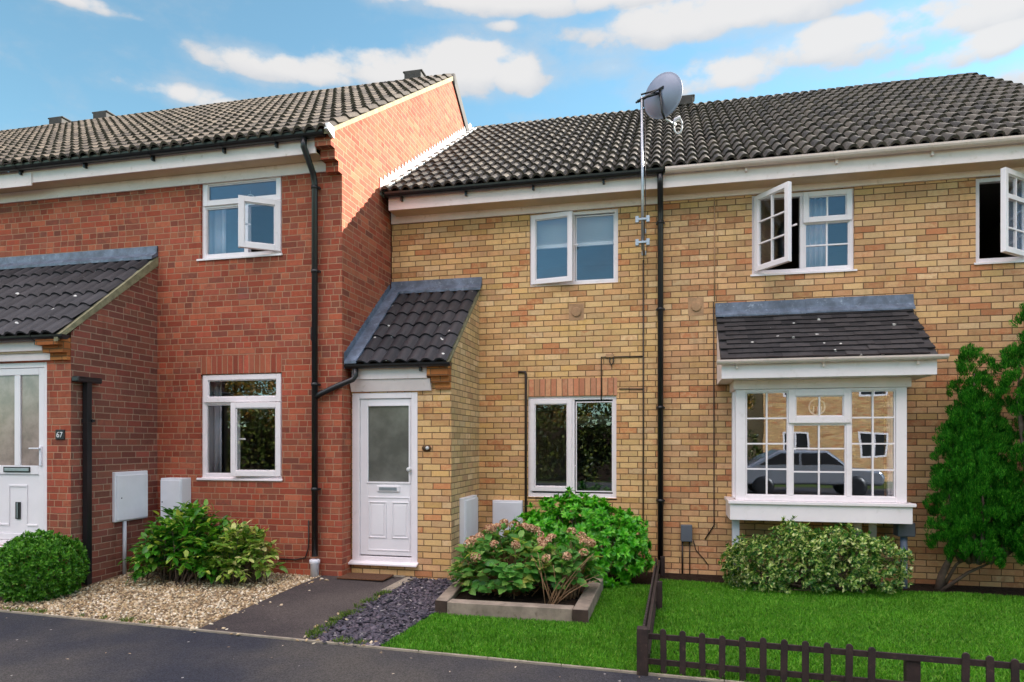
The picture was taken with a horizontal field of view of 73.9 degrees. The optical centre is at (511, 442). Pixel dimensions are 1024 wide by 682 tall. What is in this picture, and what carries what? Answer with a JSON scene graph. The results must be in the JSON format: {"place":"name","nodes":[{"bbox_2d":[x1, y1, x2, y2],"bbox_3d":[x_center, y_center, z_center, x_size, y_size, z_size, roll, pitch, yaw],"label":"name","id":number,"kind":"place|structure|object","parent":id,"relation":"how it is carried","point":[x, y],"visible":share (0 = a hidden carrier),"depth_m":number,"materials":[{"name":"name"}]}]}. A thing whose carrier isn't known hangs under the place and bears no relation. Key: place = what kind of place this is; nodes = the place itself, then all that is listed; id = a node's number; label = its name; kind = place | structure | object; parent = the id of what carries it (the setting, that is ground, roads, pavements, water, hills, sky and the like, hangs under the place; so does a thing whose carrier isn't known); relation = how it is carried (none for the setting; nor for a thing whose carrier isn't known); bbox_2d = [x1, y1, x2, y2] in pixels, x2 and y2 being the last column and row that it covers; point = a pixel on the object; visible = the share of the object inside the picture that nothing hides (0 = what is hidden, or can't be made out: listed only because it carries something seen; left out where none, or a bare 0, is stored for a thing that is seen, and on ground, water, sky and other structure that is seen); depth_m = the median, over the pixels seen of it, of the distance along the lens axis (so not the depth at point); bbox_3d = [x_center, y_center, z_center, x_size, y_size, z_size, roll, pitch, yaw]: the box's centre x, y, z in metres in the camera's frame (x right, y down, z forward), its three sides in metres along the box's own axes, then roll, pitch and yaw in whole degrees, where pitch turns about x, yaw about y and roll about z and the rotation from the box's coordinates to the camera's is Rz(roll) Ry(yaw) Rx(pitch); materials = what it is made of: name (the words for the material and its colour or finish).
{"place":"outdoors","nodes":[
{"label":"outdoors","id":0,"kind":"place"},
{"bbox_2d":[199,575,403,638],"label":"footpath","id":1,"kind":"structure","parent":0,"point":[300,611],"depth_m":6.67,"materials":[{"name":"grey asphalt"}]},
{"bbox_2d":[337,572,393,580],"bbox_3d":[-1.728,1.586,8.030,0.580,0.018,0.330,0,0,13],"label":"door mat","id":2,"kind":"object","parent":1,"relation":"on","point":[365,576],"depth_m":8.00,"materials":[{"name":"brown fabric"}]},
{"bbox_2d":[0,612,709,681],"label":"road","id":3,"kind":"structure","parent":0,"point":[34,648],"depth_m":5.15,"materials":[{"name":"grey asphalt"}]},
{"bbox_2d":[156,578,399,645],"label":"stray pebbles","id":4,"kind":"object","parent":3,"relation":"on","point":[192,627],"visible":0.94,"depth_m":6.08,"materials":[{"name":"stone"}]},
{"bbox_2d":[0,610,744,681],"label":"kerb edging","id":5,"kind":"object","parent":3,"relation":"on","point":[438,653],"visible":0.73,"depth_m":5.40,"materials":[{"name":"concrete"}]},
{"bbox_2d":[314,108,664,579],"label":"yellow brick house","id":6,"kind":"structure","parent":0,"point":[491,352],"depth_m":8.92,"materials":[{"name":"yellow brick"},{"name":"dark and white plastic"},{"name":"dark tile"}]},
{"bbox_2d":[360,399,411,555],"bbox_3d":[-1.528,0.422,8.232,0.676,1.896,0.112,0,0,13],"label":"door","id":7,"kind":"structure","parent":6,"relation":"in","point":[385,424],"depth_m":8.25,"materials":[{"name":"white plastic"}]},
{"bbox_2d":[422,445,430,451],"bbox_3d":[-1.018,0.070,8.104,0.118,0.082,0.024,0,0,13],"label":"door bell","id":8,"kind":"object","parent":6,"relation":"attached to","point":[426,448],"depth_m":8.10,"materials":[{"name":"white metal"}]},
{"bbox_2d":[459,495,477,546],"bbox_3d":[-0.543,0.993,8.613,0.084,0.615,0.560,0,0,13],"label":"meter box","id":9,"kind":"object","parent":6,"relation":"attached to","point":[468,516],"visible":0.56,"depth_m":8.44,"materials":[{"name":"white plastic"}]},
{"bbox_2d":[465,497,477,543],"bbox_3d":[-0.509,0.997,8.605,0.014,0.565,0.540,0,0,13],"label":"door","id":10,"kind":"structure","parent":9,"relation":"in","point":[471,505],"depth_m":8.57,"materials":[{"name":"white plastic"}]},
{"bbox_2d":[492,500,522,537],"bbox_3d":[-0.059,1.067,9.102,0.410,0.585,0.087,0,0,13],"label":"meter box","id":11,"kind":"object","parent":6,"relation":"attached to","point":[509,510],"visible":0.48,"depth_m":9.06,"materials":[{"name":"white plastic"}]},
{"bbox_2d":[493,502,520,537],"bbox_3d":[-0.067,1.070,9.068,0.390,0.540,0.017,0,0,13],"label":"door","id":12,"kind":"structure","parent":11,"relation":"in","point":[501,510],"depth_m":9.06,"materials":[{"name":"white plastic"}]},
{"bbox_2d":[537,217,566,249],"bbox_3d":[0.566,-2.820,9.188,0.490,0.400,0.040,0,0,13],"label":"window blind","id":13,"kind":"object","parent":6,"relation":"attached to","point":[551,233],"visible":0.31,"depth_m":9.19,"materials":[{"name":"white fabric"}]},
{"bbox_2d":[527,395,615,499],"bbox_3d":[0.794,0.072,9.002,1.189,1.364,0.100,0,0,13],"label":"window","id":14,"kind":"structure","parent":6,"relation":"in","point":[569,401],"depth_m":8.98,"materials":[{"name":"white plastic"}]},
{"bbox_2d":[530,208,617,286],"bbox_3d":[0.806,-2.546,8.954,1.186,0.999,0.188,0,0,13],"label":"window","id":15,"kind":"structure","parent":6,"relation":"in","point":[571,278],"depth_m":8.95,"materials":[{"name":"white plastic"}]},
{"bbox_2d":[577,216,612,246],"bbox_3d":[1.117,-2.820,9.061,0.500,0.400,0.040,0,0,13],"label":"roller blind","id":16,"kind":"object","parent":6,"relation":"attached to","point":[594,231],"visible":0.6,"depth_m":9.06,"materials":[{"name":"white fabric"}]},
{"bbox_2d":[635,72,682,260],"bbox_3d":[1.832,-3.425,8.448,0.570,2.221,0.511,0,0,13],"label":"satellite dish","id":17,"kind":"object","parent":6,"relation":"attached to","point":[661,98],"visible":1,"depth_m":8.27,"materials":[{"name":"metal"}]},
{"bbox_2d":[0,571,1023,681],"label":"garden soil","id":18,"kind":"structure","parent":0,"point":[643,578],"depth_m":7.86,"materials":[{"name":"brown soil"}]},
{"bbox_2d":[0,528,89,602],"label":"box bush","id":19,"kind":"object","parent":18,"relation":"on","point":[31,573],"visible":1,"depth_m":6.96,"materials":[{"name":"green plant"}]},
{"bbox_2d":[0,567,320,628],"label":"gravel","id":20,"kind":"structure","parent":18,"relation":"on","point":[166,598],"depth_m":7.01,"materials":[{"name":"beige gravel"}]},
{"bbox_2d":[117,499,256,585],"bbox_3d":[-3.726,1.135,7.919,1.652,0.948,1.188,0,0,13],"label":"laurel bush","id":21,"kind":"object","parent":20,"relation":"on","point":[177,546],"visible":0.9,"depth_m":7.67,"materials":[{"name":"green plant"}]},
{"bbox_2d":[197,519,287,585],"bbox_3d":[-3.134,1.239,7.812,1.019,0.735,0.877,0,0,13],"label":"spotted laurel","id":22,"kind":"object","parent":20,"relation":"on","point":[252,552],"visible":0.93,"depth_m":7.66,"materials":[{"name":"green plant"}]},
{"bbox_2d":[3,605,368,643],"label":"weeds","id":23,"kind":"object","parent":18,"relation":"on","point":[132,618],"visible":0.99,"depth_m":6.27,"materials":[{"name":"green plant"}]},
{"bbox_2d":[381,575,415,592],"bbox_3d":[-1.762,1.638,7.881,1.100,0.081,0.765,0,0,13],"label":"path edging","id":24,"kind":"object","parent":18,"relation":"on","point":[397,584],"visible":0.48,"depth_m":7.79,"materials":[{"name":"concrete"}]},
{"bbox_2d":[312,564,497,646],"bbox_3d":[-0.955,1.640,7.401,0.790,0.032,3.806,0,0,13],"label":"slate bed","id":25,"kind":"object","parent":18,"relation":"on","point":[384,615],"visible":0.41,"depth_m":6.33,"materials":[{"name":"grey gravel"}]},
{"bbox_2d":[305,589,391,638],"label":"weeds","id":26,"kind":"object","parent":25,"relation":"on","point":[332,620],"visible":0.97,"depth_m":6.32,"materials":[{"name":"green plant"}]},
{"bbox_2d":[302,576,455,646],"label":"slate chippings","id":27,"kind":"object","parent":25,"relation":"on","point":[369,630],"visible":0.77,"depth_m":6.45,"materials":[{"name":"grey gravel"}]},
{"bbox_2d":[504,486,655,588],"bbox_3d":[0.802,1.123,8.187,1.819,1.182,1.276,0,0,13],"label":"rosette shrub","id":28,"kind":"object","parent":18,"relation":"on","point":[624,544],"visible":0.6,"depth_m":7.83,"materials":[{"name":"green plant"}]},
{"bbox_2d":[643,556,664,657],"bbox_3d":[1.435,1.549,6.750,0.110,0.422,3.701,0,0,13],"label":"picket fence","id":29,"kind":"object","parent":18,"relation":"on","point":[654,600],"visible":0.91,"depth_m":6.63,"materials":[{"name":"brown wood"}]},
{"bbox_2d":[922,342,1023,590],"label":"conifer","id":30,"kind":"object","parent":18,"relation":"on","point":[975,487],"visible":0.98,"depth_m":7.28,"materials":[{"name":"green plant"}]},
{"bbox_2d":[988,302,1023,563],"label":"conifer","id":31,"kind":"object","parent":18,"relation":"on","point":[1009,355],"visible":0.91,"depth_m":7.15,"materials":[{"name":"green plant"}]},
{"bbox_2d":[0,0,1023,130],"label":"sky","id":32,"kind":"structure","parent":0,"point":[511,61],"materials":[{"name":"blue"}]},
{"bbox_2d":[382,583,650,670],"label":"lawn grass","id":33,"kind":"structure","parent":0,"point":[626,599],"depth_m":5.78,"materials":[{"name":"green plant"}]},
{"bbox_2d":[435,577,603,623],"bbox_3d":[0.081,1.599,7.235,1.661,0.161,1.765,0,0,13],"label":"raised bed","id":34,"kind":"object","parent":33,"relation":"on","point":[451,599],"visible":0.42,"depth_m":6.48,"materials":[{"name":"grey wood"}]},
{"bbox_2d":[443,519,602,603],"bbox_3d":[0.123,1.198,7.079,1.682,0.774,1.214,0,0,13],"label":"hydrangea","id":35,"kind":"object","parent":34,"relation":"on","point":[554,567],"visible":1,"depth_m":6.84,"materials":[{"name":"green plant"}]},
{"bbox_2d":[648,578,1023,681],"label":"lawn ground","id":36,"kind":"structure","parent":0,"point":[836,634],"depth_m":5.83,"materials":[{"name":"green plant"}]},
{"bbox_2d":[648,664,832,681],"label":"lawn fringe","id":37,"kind":"object","parent":36,"relation":"on","point":[693,672],"visible":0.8,"depth_m":4.75,"materials":[{"name":"green plant"}]},
{"bbox_2d":[718,515,914,594],"bbox_3d":[3.361,1.253,7.558,2.064,0.877,0.911,0,0,13],"label":"euonymus bush","id":38,"kind":"object","parent":36,"relation":"on","point":[815,569],"visible":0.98,"depth_m":7.40,"materials":[{"name":"green plant"}]},
{"label":"ground","id":39,"kind":"structure","parent":0,"visible":0},
{"bbox_2d":[0,69,469,589],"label":"red brick house","id":40,"kind":"structure","parent":39,"relation":"on","point":[136,318],"depth_m":8.38,"materials":[{"name":"brick"}]},
{"bbox_2d":[0,368,43,539],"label":"door","id":41,"kind":"structure","parent":40,"relation":"in","point":[21,390],"depth_m":7.63,"materials":[{"name":"white plastic"}]},
{"bbox_2d":[55,430,64,439],"bbox_3d":[-4.955,-0.085,7.456,0.120,0.110,0.018,0,0,13],"label":"house number","id":42,"kind":"object","parent":40,"relation":"attached to","point":[59,434],"visible":1,"depth_m":7.45,"materials":[{"name":"black metal"}]},
{"bbox_2d":[112,470,147,573],"bbox_3d":[-4.604,0.970,8.224,0.066,1.240,0.515,0,0,13],"label":"meter box","id":43,"kind":"object","parent":40,"relation":"attached to","point":[129,495],"visible":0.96,"depth_m":8.13,"materials":[{"name":"white plastic"}]},
{"bbox_2d":[116,474,147,520],"bbox_3d":[-4.585,0.657,8.219,0.016,0.535,0.485,0,0,13],"label":"door","id":44,"kind":"structure","parent":43,"relation":"in","point":[133,489],"depth_m":8.19,"materials":[{"name":"white plastic"}]},
{"bbox_2d":[161,477,190,524],"bbox_3d":[-4.213,0.752,8.514,0.300,0.615,0.202,0,0,13],"label":"meter box","id":45,"kind":"object","parent":40,"relation":"attached to","point":[174,490],"visible":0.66,"depth_m":8.43,"materials":[{"name":"white plastic"}]},
{"bbox_2d":[161,480,179,524],"bbox_3d":[-4.232,0.750,8.429,0.280,0.560,0.017,0,0,13],"label":"door","id":46,"kind":"structure","parent":45,"relation":"in","point":[170,489],"depth_m":8.42,"materials":[{"name":"white plastic"}]},
{"bbox_2d":[209,381,221,472],"bbox_3d":[-3.916,-0.165,8.820,0.360,1.250,0.070,0,0,13],"label":"curtain","id":47,"kind":"object","parent":40,"relation":"hanging from","point":[215,439],"visible":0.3,"depth_m":8.79,"materials":[{"name":"white fabric"}]},
{"bbox_2d":[209,209,225,253],"bbox_3d":[-3.864,-2.705,8.825,0.340,0.770,0.063,0,0,13],"label":"curtain","id":48,"kind":"object","parent":40,"relation":"hanging from","point":[217,231],"visible":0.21,"depth_m":8.82,"materials":[{"name":"white fabric"}]},
{"bbox_2d":[196,177,282,260],"bbox_3d":[-3.397,-2.785,8.340,1.197,1.019,0.376,0,0,13],"label":"window","id":49,"kind":"structure","parent":40,"relation":"in","point":[244,204],"depth_m":8.38,"materials":[{"name":"white plastic"}]},
{"bbox_2d":[196,373,282,480],"bbox_3d":[-3.373,-0.188,8.447,1.197,1.324,0.156,0,0,13],"label":"window","id":50,"kind":"structure","parent":40,"relation":"in","point":[237,403],"depth_m":8.39,"materials":[{"name":"white plastic"}]},
{"bbox_2d":[637,626,1023,681],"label":"picket fence","id":51,"kind":"object","parent":39,"relation":"on","point":[911,667],"visible":1,"depth_m":4.61,"materials":[{"name":"brown wood"}]},
{"bbox_2d":[643,72,1023,587],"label":"buff brick house","id":52,"kind":"structure","parent":39,"relation":"on","point":[890,308],"depth_m":8.17,"materials":[{"name":"brick"}]},
{"bbox_2d":[681,524,708,573],"bbox_3d":[2.300,1.350,8.562,0.339,0.620,0.079,0,0,13],"label":"cable box","id":53,"kind":"object","parent":52,"relation":"attached to","point":[686,532],"visible":1,"depth_m":8.55,"materials":[{"name":"grey plastic"}]},
{"bbox_2d":[750,181,856,275],"bbox_3d":[3.515,-2.563,8.148,1.219,1.014,0.541,0,0,13],"label":"window","id":54,"kind":"structure","parent":52,"relation":"in","point":[758,269],"depth_m":8.28,"materials":[{"name":"white plastic"}]},
{"bbox_2d":[806,198,825,266],"bbox_3d":[3.805,-2.570,8.502,0.270,0.940,0.065,0,0,13],"label":"curtain","id":55,"kind":"object","parent":52,"relation":"hanging from","point":[815,235],"visible":0.49,"depth_m":8.51,"materials":[{"name":"white fabric"}]},
{"bbox_2d":[808,398,825,414],"bbox_3d":[3.535,-0.431,7.887,0.186,0.245,0.018,0,0,13],"label":"suncatcher","id":56,"kind":"object","parent":52,"relation":"hanging from","point":[817,407],"visible":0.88,"depth_m":7.88,"materials":[{"name":"grey plastic"}]},
{"bbox_2d":[732,387,906,502],"bbox_3d":[3.563,0.030,8.017,1.870,1.290,0.570,0,0,13],"label":"bay window","id":57,"kind":"structure","parent":52,"relation":"in","point":[896,417],"depth_m":7.77,"materials":[{"name":"white plastic"}]},
{"bbox_2d":[974,167,1023,264],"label":"window","id":58,"kind":"structure","parent":52,"relation":"in","point":[1008,175],"depth_m":7.68,"materials":[{"name":"white plastic"}]}
]}

